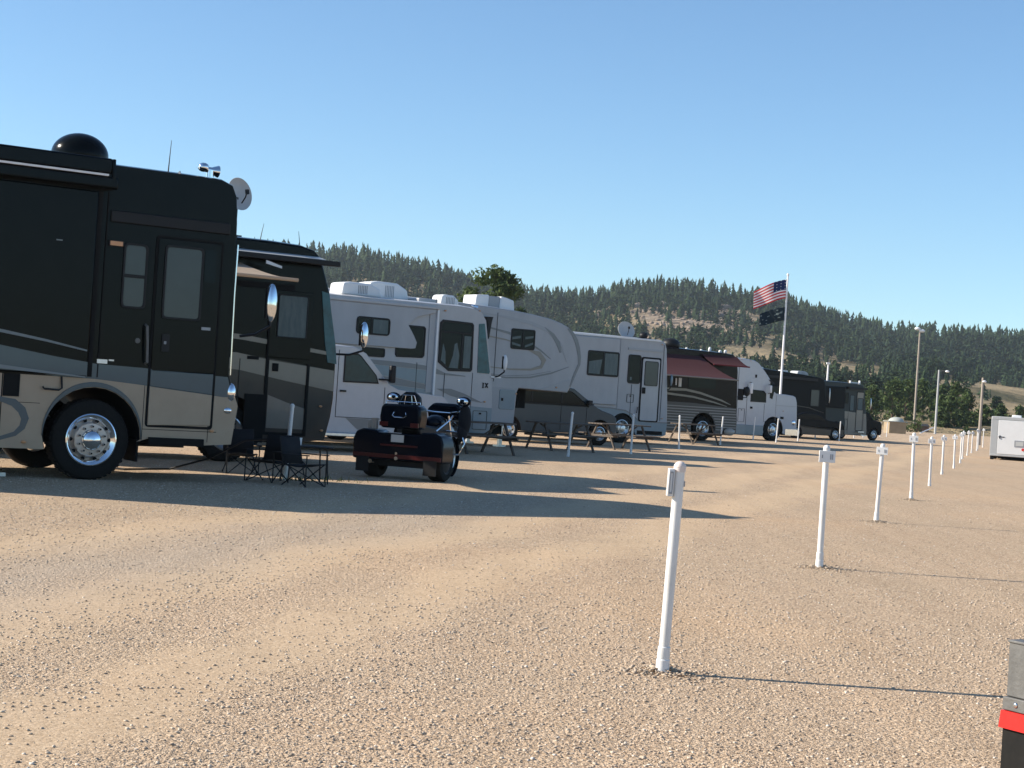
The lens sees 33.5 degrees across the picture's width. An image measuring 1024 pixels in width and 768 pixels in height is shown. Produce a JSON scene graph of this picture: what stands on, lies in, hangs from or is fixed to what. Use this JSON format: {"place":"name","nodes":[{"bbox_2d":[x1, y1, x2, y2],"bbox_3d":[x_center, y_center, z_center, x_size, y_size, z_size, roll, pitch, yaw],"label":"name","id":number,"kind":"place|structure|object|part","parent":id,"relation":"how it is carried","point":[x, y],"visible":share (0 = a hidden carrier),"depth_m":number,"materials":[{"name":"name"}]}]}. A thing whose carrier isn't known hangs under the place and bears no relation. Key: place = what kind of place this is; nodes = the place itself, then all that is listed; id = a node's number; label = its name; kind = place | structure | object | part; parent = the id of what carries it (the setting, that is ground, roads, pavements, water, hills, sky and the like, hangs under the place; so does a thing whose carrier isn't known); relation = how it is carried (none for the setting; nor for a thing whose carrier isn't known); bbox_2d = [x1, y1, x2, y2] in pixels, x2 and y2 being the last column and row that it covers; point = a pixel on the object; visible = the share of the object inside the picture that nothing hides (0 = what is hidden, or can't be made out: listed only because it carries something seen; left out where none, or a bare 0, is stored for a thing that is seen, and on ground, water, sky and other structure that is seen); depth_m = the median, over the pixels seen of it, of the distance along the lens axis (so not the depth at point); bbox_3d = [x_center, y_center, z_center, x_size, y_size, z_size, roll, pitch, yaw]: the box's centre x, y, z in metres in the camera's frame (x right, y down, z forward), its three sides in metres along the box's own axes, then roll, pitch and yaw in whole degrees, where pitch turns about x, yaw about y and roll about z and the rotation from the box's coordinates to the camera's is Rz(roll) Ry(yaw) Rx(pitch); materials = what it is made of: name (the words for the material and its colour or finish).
{"place":"outdoors","nodes":[
{"label":"outdoors","id":0,"kind":"place"},
{"bbox_2d":[0,430,1023,767],"bbox_3d":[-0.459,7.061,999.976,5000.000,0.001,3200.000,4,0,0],"label":"ground","id":1,"kind":"structure","parent":0,"point":[784,468],"depth_m":12.24,"materials":[{"name":"beige gravel"}]},
{"bbox_2d":[0,133,276,479],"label":"motorhome","id":2,"kind":"object","parent":1,"relation":"on","point":[117,293],"visible":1,"depth_m":22.55,"materials":[{"name":"black paint"}]},
{"bbox_2d":[120,243,148,308],"bbox_3d":[-5.030,-1.438,22.662,0.340,0.870,0.028,4,0,-33],"label":"window","id":3,"kind":"structure","parent":2,"relation":"in","point":[135,256],"depth_m":22.65,"materials":[{"name":"glass"}]},
{"bbox_2d":[145,235,223,429],"bbox_3d":[-4.432,-0.685,23.061,0.970,2.580,0.056,4,0,-33],"label":"door","id":4,"kind":"structure","parent":2,"relation":"in","point":[186,300],"depth_m":23.04,"materials":[{"name":"black paint"}]},
{"bbox_2d":[0,178,367,461],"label":"motorhome","id":5,"kind":"object","parent":1,"relation":"on","point":[284,361],"visible":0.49,"depth_m":29.91,"materials":[{"name":"black paint"}]},
{"bbox_2d":[263,290,313,435],"bbox_3d":[-3.948,-0.365,29.974,0.850,2.550,0.054,4,0,-33],"label":"door","id":6,"kind":"structure","parent":5,"relation":"in","point":[289,333],"depth_m":29.97,"materials":[{"name":"black paint"}]},
{"bbox_2d":[115,438,266,469],"bbox_3d":[-4.904,1.004,25.180,3.026,0.630,0.553,4,0,6],"label":"power cable","id":7,"kind":"object","parent":1,"relation":"on","point":[220,452],"visible":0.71,"depth_m":25.17,"materials":[{"name":"plastic"}]},
{"bbox_2d":[222,429,261,474],"bbox_3d":[-4.195,1.036,26.245,0.552,0.692,0.570,4,0,-20],"label":"camp chair","id":8,"kind":"object","parent":1,"relation":"on","point":[238,435],"visible":0.67,"depth_m":26.44,"materials":[{"name":"fabric"}]},
{"bbox_2d":[244,433,294,482],"bbox_3d":[-3.501,1.072,24.642,0.553,0.692,0.570,4,0,28],"label":"camp chair","id":9,"kind":"object","parent":1,"relation":"on","point":[272,452],"visible":0.84,"depth_m":24.80,"materials":[{"name":"fabric"}]},
{"bbox_2d":[282,404,294,479],"bbox_3d":[-3.317,0.883,25.244,0.078,1.190,0.078,6,0,0],"label":"marker post","id":10,"kind":"object","parent":1,"relation":"on","point":[290,424],"visible":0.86,"depth_m":25.22,"materials":[{"name":"plastic"}]},
{"bbox_2d":[279,436,329,487],"bbox_3d":[-2.987,1.103,24.119,0.570,0.692,0.553,4,0,28],"label":"camp chair","id":11,"kind":"object","parent":1,"relation":"on","point":[291,452],"visible":1,"depth_m":24.20,"materials":[{"name":"fabric"}]},
{"bbox_2d":[279,445,333,483],"bbox_3d":[-3.032,1.173,24.893,0.700,0.546,0.500,4,0,-23],"label":"camp table","id":12,"kind":"object","parent":1,"relation":"on","point":[316,446],"visible":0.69,"depth_m":24.82,"materials":[{"name":"plastic"}]},
{"bbox_2d":[267,474,367,482],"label":"weeds","id":13,"kind":"object","parent":1,"relation":"on","point":[301,477],"visible":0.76,"depth_m":25.41,"materials":[{"name":"green plant"}]},
{"bbox_2d":[254,344,447,445],"bbox_3d":[-4.218,0.274,37.363,5.800,2.338,2.220,4,0,-33],"label":"pickup truck","id":14,"kind":"object","parent":1,"relation":"on","point":[363,389],"visible":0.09,"depth_m":36.86,"materials":[{"name":"metal"}]},
{"bbox_3d":[-3.254,-0.336,36.897,0.869,0.640,0.028,4,0,-33],"label":"window","id":15,"kind":"part","parent":14,"relation":"part of","materials":[{"name":"glass"}]},
{"bbox_2d":[353,392,470,481],"bbox_3d":[-1.456,0.871,28.461,1.657,1.450,2.640,4,0,20],"label":"trike motorcycle","id":16,"kind":"object","parent":1,"relation":"on","point":[429,445],"visible":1,"depth_m":27.41,"materials":[{"name":"black metal"}]},
{"bbox_2d":[330,281,507,444],"bbox_3d":[-4.886,-0.616,40.964,9.766,4.068,2.572,4,0,-33],"label":"motorhome","id":17,"kind":"object","parent":1,"relation":"on","point":[436,345],"visible":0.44,"depth_m":41.39,"materials":[{"name":"white paint"}]},
{"bbox_2d":[364,347,384,356],"bbox_3d":[-3.301,-0.759,40.592,0.610,0.220,0.028,4,0,-33],"label":"window","id":18,"kind":"structure","parent":17,"relation":"in","point":[370,351],"depth_m":40.59,"materials":[{"name":"glass"}]},
{"bbox_2d":[395,325,425,357],"bbox_3d":[-2.451,-1.027,41.133,0.810,0.790,0.028,4,0,-33],"label":"window","id":19,"kind":"structure","parent":17,"relation":"in","point":[419,332],"depth_m":41.22,"materials":[{"name":"glass"}]},
{"bbox_2d":[438,319,473,371],"bbox_3d":[-1.369,-0.932,41.838,1.000,1.250,0.028,4,0,-33],"label":"window","id":20,"kind":"structure","parent":17,"relation":"in","point":[456,338],"depth_m":41.83,"materials":[{"name":"glass"}]},
{"bbox_2d":[327,288,580,446],"bbox_3d":[-2.921,-0.540,46.630,10.657,4.236,2.650,4,0,-33],"label":"travel trailer","id":21,"kind":"object","parent":1,"relation":"on","point":[542,353],"visible":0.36,"depth_m":47.46,"materials":[{"name":"grey metal"}]},
{"bbox_3d":[-0.136,0.430,47.111,0.510,0.550,0.032,4,0,-33],"label":"compartment door","id":22,"kind":"part","parent":21,"relation":"part of","materials":[{"name":"white metal"}]},
{"bbox_3d":[0.306,-1.244,47.342,0.800,0.570,0.028,4,0,-33],"label":"window","id":23,"kind":"part","parent":21,"relation":"part of","materials":[{"name":"glass"}]},
{"bbox_2d":[450,420,526,455],"bbox_3d":[-0.886,1.295,41.193,1.900,0.789,1.680,4,0,-35],"label":"picnic table","id":24,"kind":"object","parent":1,"relation":"on","point":[487,436],"visible":0.56,"depth_m":41.09,"materials":[{"name":"brown wood"}]},
{"bbox_2d":[456,264,524,310],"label":"tree","id":25,"kind":"object","parent":1,"relation":"on","point":[503,282],"visible":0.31,"depth_m":129.58,"materials":[{"name":"green plant"}]},
{"bbox_2d":[516,306,526,312],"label":"pine tree","id":26,"kind":"object","parent":1,"relation":"on","point":[520,309],"visible":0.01,"depth_m":137.91,"materials":[{"name":"green plant"}]},
{"bbox_2d":[495,388,615,445],"bbox_3d":[0.960,0.949,54.715,4.988,1.858,2.060,4,0,-33],"label":"parked suv","id":27,"kind":"object","parent":1,"relation":"on","point":[550,406],"visible":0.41,"depth_m":54.03,"materials":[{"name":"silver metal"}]},
{"bbox_3d":[1.092,0.391,53.729,3.377,0.520,0.028,4,0,-33],"label":"window","id":28,"kind":"part","parent":27,"relation":"part of","materials":[{"name":"glass"}]},
{"bbox_2d":[516,420,604,452],"bbox_3d":[1.357,1.476,47.593,1.900,0.789,1.680,4,0,-30],"label":"picnic table","id":29,"kind":"object","parent":1,"relation":"on","point":[547,434],"visible":0.98,"depth_m":47.42,"materials":[{"name":"brown wood"}]},
{"bbox_2d":[566,412,573,456],"bbox_3d":[1.472,1.293,42.984,0.078,1.190,0.078,6,0,0],"label":"marker post","id":30,"kind":"object","parent":1,"relation":"on","point":[570,433],"visible":0.93,"depth_m":42.96,"materials":[{"name":"plastic"}]},
{"bbox_2d":[578,422,659,450],"bbox_3d":[3.301,1.629,52.393,1.900,0.789,1.680,4,0,-34],"label":"picnic table","id":31,"kind":"object","parent":1,"relation":"on","point":[610,434],"visible":0.96,"depth_m":52.24,"materials":[{"name":"brown wood"}]},
{"bbox_2d":[570,321,672,442],"bbox_3d":[0.969,-0.270,59.639,10.220,4.346,2.634,4,0,-33],"label":"motorhome","id":32,"kind":"object","parent":1,"relation":"on","point":[622,378],"visible":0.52,"depth_m":60.34,"materials":[{"name":"plastic"}]},
{"bbox_2d":[627,354,641,383],"bbox_3d":[4.350,-0.527,60.457,0.570,1.030,0.028,4,0,-33],"label":"window","id":33,"kind":"structure","parent":32,"relation":"in","point":[634,361],"depth_m":60.46,"materials":[{"name":"glass"}]},
{"bbox_2d":[638,357,661,421],"bbox_3d":[4.944,0.206,60.869,0.880,2.310,0.056,4,0,-33],"label":"door","id":34,"kind":"structure","parent":32,"relation":"in","point":[650,367],"depth_m":60.83,"materials":[{"name":"white paint"}]},
{"bbox_2d":[629,414,634,453],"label":"marker post","id":35,"kind":"object","parent":1,"relation":"on","point":[632,430],"visible":0.98,"depth_m":48.37,"materials":[{"name":"plastic"}]},
{"bbox_2d":[575,338,749,440],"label":"motorhome","id":36,"kind":"object","parent":1,"relation":"on","point":[703,389],"visible":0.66,"depth_m":72.34,"materials":[{"name":"brown paint"}]},
{"bbox_2d":[688,377,715,388],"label":"window","id":37,"kind":"structure","parent":36,"relation":"in","point":[692,382],"depth_m":72.48,"materials":[{"name":"black glass"}]},
{"bbox_2d":[655,461,685,673],"bbox_3d":[0.874,1.044,9.477,0.101,1.235,0.078,5,0,0],"label":"marker post","id":38,"kind":"object","parent":1,"relation":"on","point":[675,482],"visible":0.94,"depth_m":9.45,"materials":[{"name":"plastic"}]},
{"bbox_2d":[678,415,680,448],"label":"marker post","id":39,"kind":"object","parent":1,"relation":"on","point":[679,432],"visible":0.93,"depth_m":57.17,"materials":[{"name":"plastic"}]},
{"bbox_2d":[666,423,726,445],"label":"picnic table","id":40,"kind":"object","parent":1,"relation":"on","point":[690,433],"visible":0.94,"depth_m":66.06,"materials":[{"name":"brown wood"}]},
{"bbox_2d":[719,416,723,444],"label":"marker post","id":41,"kind":"object","parent":1,"relation":"on","point":[721,430],"visible":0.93,"depth_m":67.27,"materials":[{"name":"plastic"}]},
{"bbox_2d":[709,358,797,440],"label":"semi truck","id":42,"kind":"object","parent":1,"relation":"on","point":[765,404],"visible":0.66,"depth_m":83.47,"materials":[{"name":"metal"}]},
{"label":"window","id":43,"kind":"part","parent":42,"relation":"part of","materials":[{"name":"glass"}]},
{"bbox_2d":[752,417,755,439],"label":"marker post","id":44,"kind":"object","parent":1,"relation":"on","point":[754,428],"visible":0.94,"depth_m":82.87,"materials":[{"name":"plastic"}]},
{"bbox_2d":[775,418,778,442],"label":"marker post","id":45,"kind":"object","parent":1,"relation":"on","point":[777,430],"visible":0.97,"depth_m":80.27,"materials":[{"name":"plastic"}]},
{"bbox_2d":[778,273,788,437],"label":"flagpole","id":46,"kind":"object","parent":1,"relation":"on","point":[781,375],"visible":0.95,"depth_m":94.98,"materials":[{"name":"white metal"}]},
{"bbox_2d":[754,279,786,308],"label":"national flag","id":47,"kind":"object","parent":46,"relation":"attached to","point":[770,293],"visible":1,"depth_m":95.04,"materials":[{"name":"fabric"}]},
{"bbox_2d":[759,307,784,325],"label":"dark flag","id":48,"kind":"object","parent":46,"relation":"attached to","point":[772,316],"visible":1,"depth_m":94.99,"materials":[{"name":"fabric"}]},
{"bbox_2d":[762,367,829,436],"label":"motorhome","id":49,"kind":"object","parent":1,"relation":"on","point":[805,390],"visible":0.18,"depth_m":100.68,"materials":[{"name":"black metal"}]},
{"bbox_2d":[773,386,782,393],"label":"window","id":50,"kind":"structure","parent":49,"relation":"in","point":[776,389],"depth_m":99.50,"materials":[{"name":"glass"}]},
{"bbox_2d":[810,389,819,406],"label":"window","id":51,"kind":"structure","parent":49,"relation":"in","point":[815,394],"depth_m":101.16,"materials":[{"name":"glass"}]},
{"bbox_2d":[791,412,844,439],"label":"parked car","id":52,"kind":"object","parent":1,"relation":"on","point":[813,424],"visible":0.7,"depth_m":97.46,"materials":[{"name":"black metal"}]},
{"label":"window","id":53,"kind":"part","parent":52,"relation":"part of","materials":[{"name":"glass"}]},
{"bbox_2d":[815,445,835,566],"bbox_3d":[3.024,1.217,16.529,0.160,1.252,0.085,4,0,-4],"label":"marker post","id":54,"kind":"object","parent":1,"relation":"on","point":[826,456],"visible":0.94,"depth_m":16.50,"materials":[{"name":"plastic"}]},
{"bbox_2d":[826,362,829,380],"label":"light pole","id":55,"kind":"object","parent":1,"relation":"on","point":[827,363],"visible":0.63,"depth_m":117.96,"materials":[{"name":"white metal"}]},
{"bbox_2d":[825,380,871,437],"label":"motorhome","id":56,"kind":"object","parent":1,"relation":"on","point":[846,406],"visible":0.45,"depth_m":104.00,"materials":[{"name":"grey metal"}]},
{"bbox_2d":[845,392,848,403],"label":"window","id":57,"kind":"structure","parent":56,"relation":"in","point":[847,393],"depth_m":103.92,"materials":[{"name":"glass"}]},
{"bbox_2d":[849,395,854,410],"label":"window","id":58,"kind":"structure","parent":56,"relation":"in","point":[852,397],"depth_m":104.16,"materials":[{"name":"glass"}]},
{"bbox_2d":[855,392,863,430],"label":"door","id":59,"kind":"structure","parent":56,"relation":"in","point":[860,395],"depth_m":104.52,"materials":[{"name":"beige paint"}]},
{"bbox_2d":[838,412,881,439],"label":"parked suv","id":60,"kind":"object","parent":1,"relation":"on","point":[874,429],"visible":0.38,"depth_m":108.65,"materials":[{"name":"black metal"}]},
{"bbox_2d":[873,444,887,521],"bbox_3d":[5.268,1.440,24.375,0.160,1.179,0.085,5,-1,16],"label":"marker post","id":61,"kind":"object","parent":1,"relation":"on","point":[882,450],"visible":0.93,"depth_m":24.35,"materials":[{"name":"plastic"}]},
{"bbox_2d":[883,417,907,433],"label":"shed","id":62,"kind":"structure","parent":1,"relation":"on","point":[896,425],"depth_m":169.99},
{"bbox_2d":[909,433,917,498],"bbox_3d":[7.477,1.562,31.731,0.160,1.314,0.085,3,-1,16],"label":"marker post","id":63,"kind":"object","parent":1,"relation":"on","point":[913,439],"visible":0.94,"depth_m":31.71,"materials":[{"name":"plastic"}]},
{"bbox_2d":[906,418,922,431],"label":"shrub","id":64,"kind":"object","parent":1,"relation":"on","point":[916,426],"visible":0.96,"depth_m":204.90,"materials":[{"name":"green plant"}]},
{"bbox_2d":[910,424,929,431],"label":"shed","id":65,"kind":"structure","parent":1,"relation":"on","point":[925,427],"depth_m":213.99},
{"bbox_2d":[928,437,935,485],"bbox_3d":[9.626,1.801,39.085,0.160,1.189,0.086,3,0,8],"label":"marker post","id":66,"kind":"object","parent":1,"relation":"on","point":[931,441],"visible":0.96,"depth_m":39.06,"materials":[{"name":"plastic"}]},
{"bbox_2d":[934,370,948,433],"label":"light pole","id":67,"kind":"object","parent":1,"relation":"on","point":[936,409],"visible":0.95,"depth_m":195.92,"materials":[{"name":"white metal"}]},
{"bbox_2d":[940,435,946,474],"bbox_3d":[12.216,2.028,48.188,0.160,1.171,0.085,4,0,9],"label":"marker post","id":68,"kind":"object","parent":1,"relation":"on","point":[944,438],"visible":0.95,"depth_m":48.16,"materials":[{"name":"plastic"}]},
{"bbox_2d":[952,434,957,468],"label":"marker post","id":69,"kind":"object","parent":1,"relation":"on","point":[955,437],"visible":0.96,"depth_m":55.18,"materials":[{"name":"plastic"}]},
{"bbox_2d":[959,432,963,462],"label":"marker post","id":70,"kind":"object","parent":1,"relation":"on","point":[961,434],"visible":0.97,"depth_m":62.96,"materials":[{"name":"plastic"}]},
{"bbox_2d":[961,431,965,458],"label":"marker post","id":71,"kind":"object","parent":1,"relation":"on","point":[964,432],"visible":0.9,"depth_m":70.36,"materials":[{"name":"plastic"}]},
{"bbox_2d":[960,426,970,434],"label":"shrub","id":72,"kind":"object","parent":1,"relation":"on","point":[966,429],"visible":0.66,"depth_m":211.74,"materials":[{"name":"green plant"}]},
{"bbox_2d":[966,431,970,455],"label":"marker post","id":73,"kind":"object","parent":1,"relation":"on","point":[968,432],"visible":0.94,"depth_m":78.26,"materials":[{"name":"plastic"}]},
{"bbox_2d":[971,431,974,452],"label":"marker post","id":74,"kind":"object","parent":1,"relation":"on","point":[972,432],"visible":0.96,"depth_m":85.96,"materials":[{"name":"plastic"}]},
{"bbox_2d":[978,378,986,444],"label":"utility pole","id":75,"kind":"object","parent":1,"relation":"on","point":[981,406],"visible":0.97,"depth_m":119.92,"materials":[{"name":"wood"}]},
{"bbox_2d":[989,415,1023,459],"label":"cargo trailer","id":76,"kind":"object","parent":1,"relation":"on","point":[1007,438],"visible":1,"depth_m":73.73,"materials":[{"name":"metal"}]},
{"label":"rear door","id":77,"kind":"part","parent":76,"relation":"part of","materials":[{"name":"plastic"}]},
{"bbox_2d":[998,639,1023,767],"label":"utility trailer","id":78,"kind":"object","parent":1,"relation":"on","point":[1011,721],"visible":1,"depth_m":6.95,"materials":[{"name":"black metal"}]},
{"bbox_2d":[0,0,1023,335],"label":"sky","id":79,"kind":"structure","parent":0,"point":[869,154],"materials":[{"name":"blue"}]},
{"bbox_2d":[352,269,1023,436],"bbox_3d":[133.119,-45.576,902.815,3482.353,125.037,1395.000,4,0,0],"label":"hill","id":80,"kind":"structure","parent":0,"point":[1012,398],"depth_m":750.78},
{"bbox_2d":[254,237,1023,406],"bbox_3d":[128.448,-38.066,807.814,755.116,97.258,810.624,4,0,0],"label":"forest","id":81,"kind":"object","parent":80,"relation":"on","point":[867,343],"visible":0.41,"depth_m":986.90,"materials":[{"name":"green plant"}]},
{"bbox_2d":[594,301,777,349],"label":"boulders","id":82,"kind":"object","parent":80,"relation":"on","point":[725,307],"visible":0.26,"depth_m":937.91,"materials":[{"name":"grey stone"}]},
{"bbox_2d":[830,374,847,381],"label":"pine tree","id":83,"kind":"object","parent":80,"relation":"on","point":[838,379],"visible":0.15,"depth_m":339.36,"materials":[{"name":"green plant"}]},
{"bbox_2d":[865,384,885,420],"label":"leafy tree","id":84,"kind":"object","parent":80,"relation":"on","point":[872,391],"visible":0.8,"depth_m":231.56,"materials":[{"name":"green plant"}]},
{"bbox_2d":[866,375,884,393],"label":"pine tree","id":85,"kind":"object","parent":80,"relation":"on","point":[874,380],"visible":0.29,"depth_m":347.69,"materials":[{"name":"green plant"}]},
{"bbox_2d":[878,377,909,419],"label":"leafy tree","id":86,"kind":"object","parent":80,"relation":"on","point":[894,386],"visible":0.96,"depth_m":239.41,"materials":[{"name":"green plant"}]},
{"bbox_2d":[895,378,925,420],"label":"leafy tree","id":87,"kind":"object","parent":80,"relation":"on","point":[910,387],"visible":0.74,"depth_m":251.60,"materials":[{"name":"green plant"}]},
{"bbox_2d":[913,327,924,422],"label":"light pole","id":88,"kind":"object","parent":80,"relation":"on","point":[917,370],"visible":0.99,"depth_m":227.91,"materials":[{"name":"grey metal"}]},
{"bbox_2d":[909,378,934,420],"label":"leafy tree","id":89,"kind":"object","parent":80,"relation":"on","point":[923,390],"visible":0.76,"depth_m":261.45,"materials":[{"name":"green plant"}]},
{"bbox_2d":[928,386,935,412],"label":"pine tree","id":90,"kind":"object","parent":80,"relation":"on","point":[933,387],"visible":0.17,"depth_m":361.55,"materials":[{"name":"green plant"}]},
{"bbox_2d":[931,384,950,419],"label":"leafy tree","id":91,"kind":"object","parent":80,"relation":"on","point":[942,389],"visible":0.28,"depth_m":267.63,"materials":[{"name":"green plant"}]},
{"bbox_2d":[929,399,957,427],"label":"leafy tree","id":92,"kind":"object","parent":80,"relation":"on","point":[946,406],"visible":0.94,"depth_m":223.63,"materials":[{"name":"green plant"}]},
{"bbox_2d":[932,381,971,427],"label":"leafy tree","id":93,"kind":"object","parent":80,"relation":"on","point":[956,387],"visible":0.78,"depth_m":225.52,"materials":[{"name":"green plant"}]},
{"bbox_2d":[957,390,982,426],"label":"leafy tree","id":94,"kind":"object","parent":80,"relation":"on","point":[971,415],"visible":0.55,"depth_m":231.53,"materials":[{"name":"green plant"}]},
{"bbox_2d":[974,404,993,425],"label":"leafy tree","id":95,"kind":"object","parent":80,"relation":"on","point":[987,412],"visible":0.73,"depth_m":249.14,"materials":[{"name":"green plant"}]},
{"bbox_2d":[989,396,1002,413],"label":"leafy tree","id":96,"kind":"object","parent":80,"relation":"on","point":[995,402],"visible":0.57,"depth_m":365.16,"materials":[{"name":"green plant"}]},
{"bbox_2d":[991,403,1008,417],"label":"leafy tree","id":97,"kind":"object","parent":80,"relation":"on","point":[1001,410],"visible":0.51,"depth_m":261.58,"materials":[{"name":"green plant"}]},
{"bbox_2d":[1004,404,1023,417],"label":"leafy tree","id":98,"kind":"object","parent":80,"relation":"on","point":[1019,410],"visible":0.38,"depth_m":257.66,"materials":[{"name":"green plant"}]}
]}

